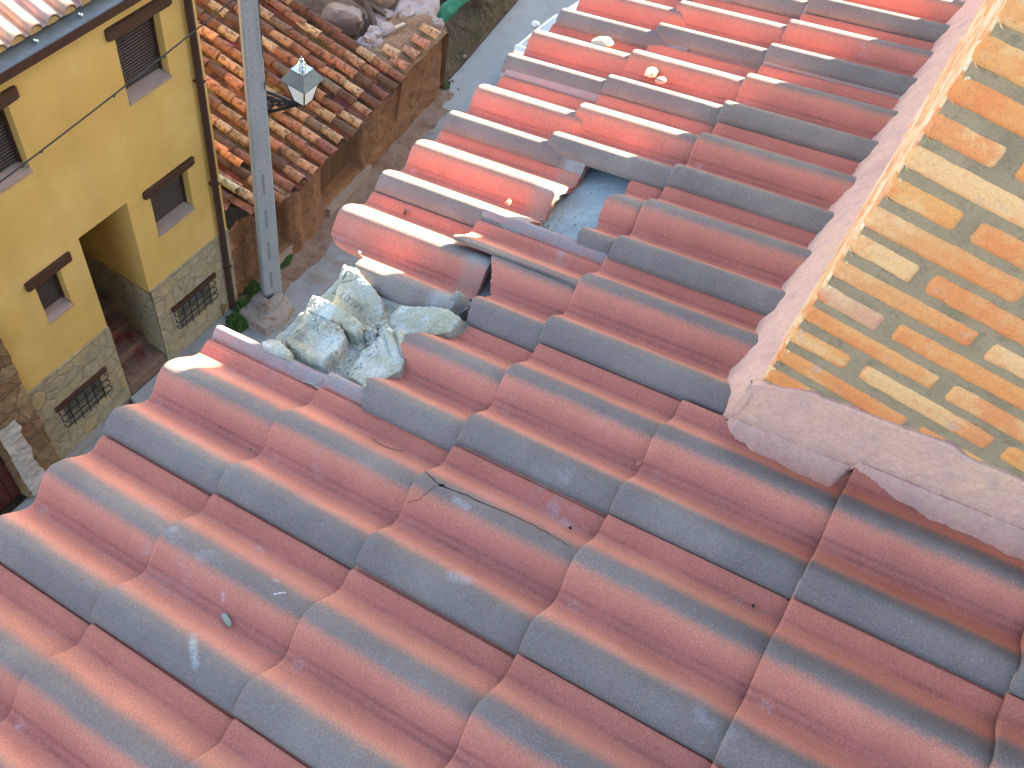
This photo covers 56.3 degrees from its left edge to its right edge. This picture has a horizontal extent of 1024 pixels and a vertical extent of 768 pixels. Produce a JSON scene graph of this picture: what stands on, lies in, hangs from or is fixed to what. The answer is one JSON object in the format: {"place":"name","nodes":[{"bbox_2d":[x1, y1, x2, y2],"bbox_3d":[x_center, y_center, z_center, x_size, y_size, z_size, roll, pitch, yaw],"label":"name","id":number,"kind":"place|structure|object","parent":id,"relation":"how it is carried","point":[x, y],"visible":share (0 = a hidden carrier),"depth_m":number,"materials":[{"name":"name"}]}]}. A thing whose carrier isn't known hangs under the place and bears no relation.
{"place":"outdoors","nodes":[
{"label":"outdoors","id":0,"kind":"place"},
{"bbox_2d":[11,111,448,512],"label":"street","id":1,"kind":"structure","parent":0,"point":[320,277],"depth_m":17.65,"materials":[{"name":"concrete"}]},
{"bbox_2d":[0,338,60,509],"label":"house","id":2,"kind":"structure","parent":1,"relation":"on","point":[29,456],"depth_m":13.66,"materials":[{"name":"brown stone"}]},
{"bbox_2d":[0,456,20,509],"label":"door","id":3,"kind":"structure","parent":2,"relation":"in","point":[9,489],"depth_m":14.19,"materials":[{"name":"brown wood"}]},
{"bbox_2d":[62,405,122,459],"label":"kerb","id":4,"kind":"structure","parent":1,"relation":"on","point":[79,449],"depth_m":15.11,"materials":[{"name":"concrete"}]},
{"bbox_2d":[0,0,237,459],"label":"house","id":5,"kind":"structure","parent":1,"relation":"on","point":[125,183],"depth_m":12.70,"materials":[{"name":"paint"}]},
{"bbox_2d":[0,85,32,193],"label":"window","id":6,"kind":"structure","parent":5,"relation":"in","point":[10,158],"depth_m":10.95,"materials":[{"name":"brown wood"}]},
{"bbox_2d":[24,251,73,323],"bbox_3d":[-6.113,-1.277,12.695,0.216,0.936,0.724,31,57,11],"label":"window","id":7,"kind":"structure","parent":5,"relation":"in","point":[47,285],"depth_m":12.78,"materials":[{"name":"brown wood"}]},
{"bbox_2d":[54,366,112,427],"bbox_3d":[-6.553,0.179,14.528,0.296,0.625,0.960,31,57,11],"label":"basement window","id":8,"kind":"structure","parent":5,"relation":"in","point":[90,383],"depth_m":14.44,"materials":[{"name":"black glass"}]},
{"bbox_2d":[104,0,171,104],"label":"window","id":9,"kind":"structure","parent":5,"relation":"in","point":[134,35],"depth_m":11.88,"materials":[{"name":"brown wood"}]},
{"bbox_2d":[142,156,194,236],"bbox_3d":[-4.966,-2.718,13.852,0.217,0.976,0.974,31,57,11],"label":"window","id":10,"kind":"structure","parent":5,"relation":"in","point":[167,196],"depth_m":14.01,"materials":[{"name":"brown wood"}]},
{"bbox_2d":[171,272,217,328],"bbox_3d":[-5.296,-1.392,15.818,0.296,0.625,0.980,31,57,11],"label":"basement window","id":11,"kind":"structure","parent":5,"relation":"in","point":[189,298],"depth_m":15.72,"materials":[{"name":"black glass"}]},
{"bbox_2d":[131,373,158,403],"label":"street pavement","id":12,"kind":"structure","parent":1,"relation":"on","point":[143,393],"depth_m":15.66,"materials":[{"name":"concrete"}]},
{"bbox_2d":[176,309,235,357],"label":"kerb","id":13,"kind":"structure","parent":1,"relation":"on","point":[195,347],"depth_m":16.48,"materials":[{"name":"concrete"}]},
{"bbox_2d":[224,311,248,332],"bbox_3d":[-4.826,-1.115,16.796,0.462,0.247,0.453,31,57,11],"label":"weed","id":14,"kind":"object","parent":1,"relation":"on","point":[235,322],"visible":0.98,"depth_m":16.74,"materials":[{"name":"green plant"}]},
{"bbox_2d":[232,297,250,312],"bbox_3d":[-4.772,-1.377,16.974,0.451,0.262,0.446,31,57,11],"label":"weed","id":15,"kind":"object","parent":1,"relation":"on","point":[240,303],"visible":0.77,"depth_m":16.93,"materials":[{"name":"green plant"}]},
{"bbox_2d":[242,279,260,297],"bbox_3d":[-4.709,-1.722,17.236,0.445,0.234,0.428,31,57,11],"label":"weed","id":16,"kind":"object","parent":1,"relation":"on","point":[254,286],"visible":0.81,"depth_m":17.18,"materials":[{"name":"green plant"}]},
{"bbox_2d":[237,0,294,335],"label":"utility pole","id":17,"kind":"object","parent":1,"relation":"on","point":[268,310],"visible":1,"depth_m":14.88,"materials":[{"name":"concrete"}]},
{"bbox_2d":[0,0,232,182],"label":"cable","id":18,"kind":"object","parent":17,"relation":"attached to","point":[105,101],"visible":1,"depth_m":11.00,"materials":[{"name":"black rubber"}]},
{"bbox_2d":[258,0,267,90],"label":"cable","id":19,"kind":"object","parent":17,"relation":"attached to","point":[262,45],"visible":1,"depth_m":12.81,"materials":[{"name":"black rubber"}]},
{"bbox_2d":[266,56,323,113],"bbox_3d":[-3.132,-4.260,13.680,0.593,0.985,0.683,31,57,11],"label":"street lamp","id":20,"kind":"object","parent":17,"relation":"attached to","point":[301,79],"visible":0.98,"depth_m":13.62,"materials":[{"name":"white glass"}]},
{"bbox_2d":[280,254,293,268],"bbox_3d":[-4.258,-2.314,17.713,0.350,0.240,0.526,31,57,11],"label":"weed","id":21,"kind":"object","parent":1,"relation":"on","point":[289,259],"visible":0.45,"depth_m":17.70,"materials":[{"name":"green plant"}]},
{"bbox_2d":[240,88,453,297],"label":"earth verge","id":22,"kind":"structure","parent":1,"relation":"on","point":[314,249],"depth_m":19.17,"materials":[{"name":"brown soil"}]},
{"bbox_2d":[0,0,517,514],"bbox_3d":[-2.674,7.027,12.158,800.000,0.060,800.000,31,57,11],"label":"ground","id":23,"kind":"structure","parent":0,"point":[232,214],"depth_m":18.45,"materials":[{"name":"grey concrete"}]},
{"bbox_2d":[483,167,630,285],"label":"house","id":24,"kind":"structure","parent":23,"relation":"on","point":[581,198],"depth_m":2.34,"materials":[{"name":"grey concrete"}]},
{"bbox_2d":[0,562,90,722],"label":"roof tile","id":25,"kind":"object","parent":24,"relation":"on","point":[37,625],"visible":0.34,"depth_m":1.62,"materials":[{"name":"ceramic"}]},
{"bbox_2d":[0,435,211,625],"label":"roof tile","id":26,"kind":"object","parent":24,"relation":"on","point":[79,535],"visible":0.58,"depth_m":1.74,"materials":[{"name":"ceramic"}]},
{"bbox_2d":[0,624,236,767],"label":"roof tile","id":27,"kind":"object","parent":24,"relation":"on","point":[96,696],"visible":0.71,"depth_m":1.49,"materials":[{"name":"ceramic"}]},
{"bbox_2d":[103,325,326,495],"bbox_3d":[-0.542,0.061,1.907,0.420,0.060,0.338,23,54,22],"label":"roof tile","id":28,"kind":"object","parent":24,"relation":"on","point":[244,392],"visible":0.66,"depth_m":1.91,"materials":[{"name":"concrete"}]},
{"bbox_2d":[90,494,350,717],"bbox_3d":[-0.441,0.361,1.619,0.420,0.060,0.338,23,54,22],"label":"roof tile","id":29,"kind":"object","parent":24,"relation":"on","point":[263,585],"visible":0.63,"depth_m":1.61,"materials":[{"name":"ceramic"}]},
{"bbox_2d":[221,613,231,626],"bbox_3d":[-0.478,0.395,1.601,0.010,0.010,0.033,-30,66,-26],"label":"mortar flake","id":30,"kind":"object","parent":29,"relation":"on","point":[226,619],"visible":1,"depth_m":1.60,"materials":[{"name":"grey concrete"}]},
{"bbox_2d":[184,718,311,767],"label":"roof tile","id":31,"kind":"object","parent":24,"relation":"on","point":[241,744],"visible":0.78,"depth_m":1.43,"materials":[{"name":"ceramic"}]},
{"bbox_2d":[217,373,448,568],"bbox_3d":[-0.279,0.166,1.780,0.420,0.060,0.338,24,54,22],"label":"roof tile","id":32,"kind":"object","parent":24,"relation":"on","point":[325,472],"visible":0.67,"depth_m":1.77,"materials":[{"name":"concrete"}]},
{"bbox_2d":[233,566,515,767],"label":"roof tile","id":33,"kind":"object","parent":24,"relation":"on","point":[369,670],"visible":0.69,"depth_m":1.48,"materials":[{"name":"ceramic"}]},
{"bbox_2d":[331,192,491,311],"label":"roof tile","id":34,"kind":"object","parent":24,"relation":"on","point":[414,256],"visible":0.81,"depth_m":2.19,"materials":[{"name":"ceramic"}]},
{"bbox_2d":[454,208,607,287],"bbox_3d":[0.080,-0.287,2.143,0.420,0.060,0.152,24,55,22],"label":"tile fragment","id":35,"kind":"object","parent":34,"relation":"on","point":[552,254],"visible":0.71,"depth_m":2.16,"materials":[{"name":"ceramic"}]},
{"bbox_2d":[262,181,621,388],"bbox_3d":[-0.112,-0.223,2.221,0.481,0.258,0.896,31,57,11],"label":"mortar bed","id":36,"kind":"object","parent":24,"relation":"on","point":[351,324],"visible":0.56,"depth_m":2.02,"materials":[{"name":"grey concrete"}]},
{"bbox_2d":[361,325,532,451],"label":"roof tile","id":37,"kind":"object","parent":24,"relation":"on","point":[440,391],"visible":0.71,"depth_m":1.90,"materials":[{"name":"concrete"}]},
{"bbox_2d":[355,445,606,655],"bbox_3d":[-0.001,0.273,1.643,0.422,0.061,0.338,24,54,22],"label":"roof tile","id":38,"kind":"object","parent":24,"relation":"on","point":[488,549],"visible":0.73,"depth_m":1.63,"materials":[{"name":"ceramic"}]},
{"bbox_2d":[375,130,589,234],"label":"roof tile","id":39,"kind":"object","parent":24,"relation":"on","point":[457,178],"visible":0.92,"depth_m":2.35,"materials":[{"name":"ceramic"}]},
{"bbox_2d":[505,199,510,204],"bbox_3d":[-0.009,-0.436,2.292,0.015,0.011,0.021,31,57,11],"label":"brick crumb","id":40,"kind":"object","parent":39,"relation":"on","point":[507,201],"visible":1,"depth_m":2.29,"materials":[{"name":"ceramic"}]},
{"bbox_2d":[442,70,599,178],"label":"roof tile","id":41,"kind":"object","parent":24,"relation":"on","point":[521,114],"visible":0.81,"depth_m":2.52,"materials":[{"name":"ceramic"}]},
{"bbox_2d":[467,255,574,352],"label":"roof tile","id":42,"kind":"object","parent":24,"relation":"on","point":[520,306],"visible":0.76,"depth_m":2.05,"materials":[{"name":"concrete"}]},
{"bbox_2d":[457,343,681,514],"bbox_3d":[0.165,0.075,1.806,0.420,0.060,0.338,24,54,22],"label":"roof tile","id":43,"kind":"object","parent":24,"relation":"on","point":[578,430],"visible":0.66,"depth_m":1.79,"materials":[{"name":"concrete"}]},
{"bbox_2d":[501,24,645,94],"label":"roof tile","id":44,"kind":"object","parent":24,"relation":"on","point":[567,57],"visible":0.68,"depth_m":2.70,"materials":[{"name":"ceramic"}]},
{"bbox_2d":[591,36,613,46],"bbox_3d":[0.260,-0.978,2.736,0.064,0.027,0.045,20,55,4],"label":"stone","id":45,"kind":"object","parent":44,"relation":"on","point":[603,41],"visible":0.96,"depth_m":2.72,"materials":[{"name":"white stone"}]},
{"bbox_2d":[444,653,712,767],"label":"roof tile","id":46,"kind":"object","parent":24,"relation":"on","point":[527,713],"visible":0.81,"depth_m":1.40,"materials":[{"name":"ceramic"}]},
{"bbox_2d":[711,743,723,767],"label":"roof tile","id":47,"kind":"object","parent":46,"relation":"on","point":[714,765],"visible":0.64,"depth_m":1.36,"materials":[{"name":"ceramic"}]},
{"bbox_2d":[577,180,662,254],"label":"roof tile","id":48,"kind":"object","parent":24,"relation":"on","point":[619,214],"visible":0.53,"depth_m":2.22,"materials":[{"name":"ceramic"}]},
{"bbox_2d":[555,0,688,51],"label":"roof tile","id":49,"kind":"object","parent":24,"relation":"on","point":[634,23],"visible":0.74,"depth_m":2.83,"materials":[{"name":"ceramic"}]},
{"bbox_2d":[547,94,714,189],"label":"roof tile","id":50,"kind":"object","parent":24,"relation":"on","point":[636,142],"visible":0.76,"depth_m":2.40,"materials":[{"name":"ceramic"}]},
{"bbox_2d":[538,257,764,415],"bbox_3d":[0.321,-0.122,1.972,0.420,0.065,0.338,23,54,22],"label":"roof tile","id":51,"kind":"object","parent":24,"relation":"on","point":[672,339],"visible":0.7,"depth_m":1.94,"materials":[{"name":"concrete"}]},
{"bbox_2d":[518,514,789,761],"bbox_3d":[0.277,0.384,1.506,0.420,0.060,0.338,24,54,22],"label":"roof tile","id":52,"kind":"object","parent":24,"relation":"on","point":[671,641],"visible":0.72,"depth_m":1.49,"materials":[{"name":"ceramic"}]},
{"bbox_2d":[601,45,758,126],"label":"roof tile","id":53,"kind":"object","parent":24,"relation":"on","point":[700,87],"visible":0.71,"depth_m":2.57,"materials":[{"name":"ceramic"}]},
{"bbox_2d":[644,67,657,77],"bbox_3d":[0.379,-0.848,2.604,0.033,0.022,0.042,31,57,11],"label":"stone","id":54,"kind":"object","parent":53,"relation":"on","point":[651,72],"visible":1,"depth_m":2.59,"materials":[{"name":"white stone"}]},
{"bbox_2d":[655,77,665,83],"bbox_3d":[0.400,-0.817,2.572,0.030,0.017,0.025,11,55,-3],"label":"stone","id":55,"kind":"object","parent":53,"relation":"on","point":[660,80],"visible":1,"depth_m":2.56,"materials":[{"name":"white stone"}]},
{"bbox_2d":[678,0,730,2],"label":"roof tile","id":56,"kind":"object","parent":24,"relation":"on","point":[697,0],"visible":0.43,"depth_m":2.90,"materials":[{"name":"ceramic"}]},
{"bbox_2d":[607,186,816,315],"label":"roof tile","id":57,"kind":"object","parent":24,"relation":"on","point":[753,262],"visible":0.76,"depth_m":2.10,"materials":[{"name":"ceramic"}]},
{"bbox_2d":[654,0,798,68],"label":"roof tile","id":58,"kind":"object","parent":24,"relation":"on","point":[744,35],"visible":0.73,"depth_m":2.73,"materials":[{"name":"ceramic"}]},
{"bbox_2d":[609,400,852,599],"bbox_3d":[0.425,0.202,1.658,0.420,0.060,0.298,24,54,22],"label":"roof tile","id":59,"kind":"object","parent":24,"relation":"on","point":[704,484],"visible":0.69,"depth_m":1.64,"materials":[{"name":"ceramic"}]},
{"bbox_2d":[666,122,859,233],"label":"roof tile","id":60,"kind":"object","parent":24,"relation":"on","point":[791,184],"visible":0.78,"depth_m":2.26,"materials":[{"name":"ceramic"}]},
{"bbox_2d":[724,0,809,18],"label":"roof tile","id":61,"kind":"object","parent":24,"relation":"on","point":[792,8],"visible":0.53,"depth_m":2.80,"materials":[{"name":"ceramic"}]},
{"bbox_2d":[717,61,900,161],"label":"roof tile","id":62,"kind":"object","parent":24,"relation":"on","point":[843,119],"visible":0.8,"depth_m":2.42,"materials":[{"name":"ceramic"}]},
{"bbox_2d":[763,4,933,95],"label":"roof tile","id":63,"kind":"object","parent":24,"relation":"on","point":[892,63],"visible":0.82,"depth_m":2.58,"materials":[{"name":"ceramic"}]},
{"bbox_2d":[714,578,1003,767],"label":"roof tile","id":64,"kind":"object","parent":24,"relation":"on","point":[825,690],"visible":0.94,"depth_m":1.39,"materials":[{"name":"ceramic"}]},
{"bbox_2d":[722,0,1023,560],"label":"chimney","id":65,"kind":"object","parent":24,"relation":"on","point":[886,352],"visible":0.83,"depth_m":1.48,"materials":[{"name":"brick"}]},
{"bbox_2d":[805,0,964,42],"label":"roof tile","id":66,"kind":"object","parent":24,"relation":"on","point":[925,20],"visible":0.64,"depth_m":2.71,"materials":[{"name":"ceramic"}]},
{"bbox_2d":[793,468,1023,696],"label":"roof tile","id":67,"kind":"object","parent":24,"relation":"on","point":[883,564],"visible":0.88,"depth_m":1.50,"materials":[{"name":"ceramic"}]},
{"bbox_2d":[989,672,1023,767],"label":"roof tile","id":68,"kind":"object","parent":24,"relation":"on","point":[1009,741],"visible":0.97,"depth_m":1.34,"materials":[{"name":"ceramic"}]},
{"bbox_2d":[1008,631,1023,699],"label":"roof tile","id":69,"kind":"object","parent":24,"relation":"on","point":[1017,688],"visible":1,"depth_m":1.38,"materials":[{"name":"ceramic"}]},
{"bbox_2d":[297,0,516,79],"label":"rubble ground","id":70,"kind":"structure","parent":0,"point":[316,6],"depth_m":22.28,"materials":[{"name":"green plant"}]},
{"bbox_2d":[195,0,441,314],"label":"ruined house","id":71,"kind":"structure","parent":70,"relation":"on","point":[332,142],"depth_m":17.69,"materials":[{"name":"brown ceramic"}]},
{"bbox_2d":[214,140,229,152],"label":"old roof tile","id":72,"kind":"object","parent":71,"relation":"on","point":[219,147],"visible":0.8,"depth_m":16.21,"materials":[{"name":"ceramic"}]},
{"bbox_2d":[223,200,229,210],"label":"old roof tile","id":73,"kind":"object","parent":71,"relation":"on","point":[225,205],"visible":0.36,"depth_m":15.90,"materials":[{"name":"ceramic"}]},
{"bbox_2d":[219,174,239,192],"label":"old roof tile","id":74,"kind":"object","parent":71,"relation":"on","point":[228,184],"visible":0.9,"depth_m":15.96,"materials":[{"name":"ceramic"}]},
{"bbox_2d":[220,150,243,167],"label":"old roof tile","id":75,"kind":"object","parent":71,"relation":"on","point":[233,159],"visible":1,"depth_m":16.20,"materials":[{"name":"ceramic"}]},
{"bbox_2d":[227,192,254,214],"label":"old roof tile","id":76,"kind":"object","parent":71,"relation":"on","point":[242,204],"visible":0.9,"depth_m":16.01,"materials":[{"name":"ceramic"}]},
{"bbox_2d":[273,182,291,197],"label":"old roof tile","id":77,"kind":"object","parent":71,"relation":"on","point":[281,191],"visible":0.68,"depth_m":16.43,"materials":[{"name":"ceramic"}]},
{"bbox_2d":[322,2,363,38],"bbox_3d":[-3.602,-7.712,20.334,0.899,0.683,0.607,9,55,-4],"label":"boulder","id":78,"kind":"object","parent":70,"relation":"on","point":[348,21],"visible":0.7,"depth_m":20.09,"materials":[{"name":"stone"}]},
{"bbox_2d":[363,0,376,25],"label":"beam","id":79,"kind":"structure","parent":70,"relation":"on","point":[370,12],"depth_m":20.46,"materials":[{"name":"brown wood"}]},
{"bbox_2d":[364,8,393,30],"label":"stone slab","id":80,"kind":"structure","parent":70,"relation":"on","point":[367,22],"depth_m":20.55,"materials":[{"name":"grey stone"}]},
{"bbox_2d":[370,0,397,8],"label":"boulder","id":81,"kind":"object","parent":80,"relation":"on","point":[388,4],"visible":0.72,"depth_m":20.68,"materials":[{"name":"stone"}]},
{"bbox_2d":[356,6,448,87],"bbox_3d":[-2.421,-6.520,19.982,1.302,2.053,2.154,27,56,9],"label":"wall stub","id":82,"kind":"object","parent":70,"relation":"on","point":[374,39],"depth_m":19.26,"materials":[{"name":"soil"}]},
{"bbox_2d":[381,44,400,58],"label":"old roof tile","id":83,"kind":"object","parent":82,"relation":"on","point":[393,52],"visible":1,"depth_m":18.65,"materials":[{"name":"ceramic"}]},
{"bbox_2d":[394,22,404,29],"bbox_3d":[-2.256,-7.195,19.219,0.240,0.040,0.070,-35,69,-28],"label":"brick","id":84,"kind":"object","parent":82,"relation":"on","point":[400,25],"visible":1,"depth_m":19.20,"materials":[{"name":"brick"}]},
{"bbox_2d":[389,57,410,71],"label":"old roof tile","id":85,"kind":"object","parent":82,"relation":"on","point":[401,64],"visible":1,"depth_m":18.66,"materials":[{"name":"ceramic"}]},
{"bbox_2d":[401,45,420,59],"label":"old roof tile","id":86,"kind":"object","parent":82,"relation":"on","point":[411,52],"visible":0.99,"depth_m":18.87,"materials":[{"name":"ceramic"}]},
{"bbox_2d":[410,33,431,48],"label":"old roof tile","id":87,"kind":"object","parent":82,"relation":"on","point":[424,43],"visible":1,"depth_m":19.04,"materials":[{"name":"ceramic"}]},
{"bbox_2d":[419,23,440,38],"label":"old roof tile","id":88,"kind":"object","parent":82,"relation":"on","point":[434,33],"visible":1,"depth_m":19.24,"materials":[{"name":"ceramic"}]},
{"bbox_2d":[394,0,439,16],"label":"stone slab","id":89,"kind":"structure","parent":70,"relation":"on","point":[432,7],"depth_m":20.76,"materials":[{"name":"grey stone"}]},
{"bbox_2d":[440,79,450,89],"bbox_3d":[-1.539,-6.636,21.178,0.378,0.157,0.386,31,57,11],"label":"weed","id":90,"kind":"object","parent":70,"relation":"on","point":[447,84],"visible":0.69,"depth_m":21.15,"materials":[{"name":"green plant"}]},
{"bbox_2d":[399,0,493,28],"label":"rubble","id":91,"kind":"object","parent":70,"relation":"on","point":[490,1],"visible":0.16,"depth_m":22.68,"materials":[{"name":"stone"}]},
{"bbox_2d":[437,0,469,23],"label":"netting","id":92,"kind":"object","parent":70,"relation":"on","point":[449,9],"visible":0.79,"depth_m":21.34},
{"bbox_2d":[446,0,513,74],"bbox_3d":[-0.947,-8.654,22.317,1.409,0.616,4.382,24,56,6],"label":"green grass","id":93,"kind":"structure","parent":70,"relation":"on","point":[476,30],"depth_m":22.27,"materials":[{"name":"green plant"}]},
{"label":"beam","id":94,"kind":"object","parent":70,"relation":"on","visible":0},
{"bbox_2d":[353,0,387,16],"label":"beam","id":95,"kind":"structure","parent":94,"relation":"on","point":[377,9],"depth_m":20.55,"materials":[{"name":"wood"}]},
{"bbox_2d":[443,0,577,112],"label":"path","id":96,"kind":"structure","parent":0,"point":[483,63],"depth_m":22.23,"materials":[{"name":"concrete"}]},
{"bbox_2d":[498,0,578,80],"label":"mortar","id":97,"kind":"object","parent":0,"point":[519,48],"visible":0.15,"depth_m":21.09,"materials":[{"name":"white concrete"}]}
]}

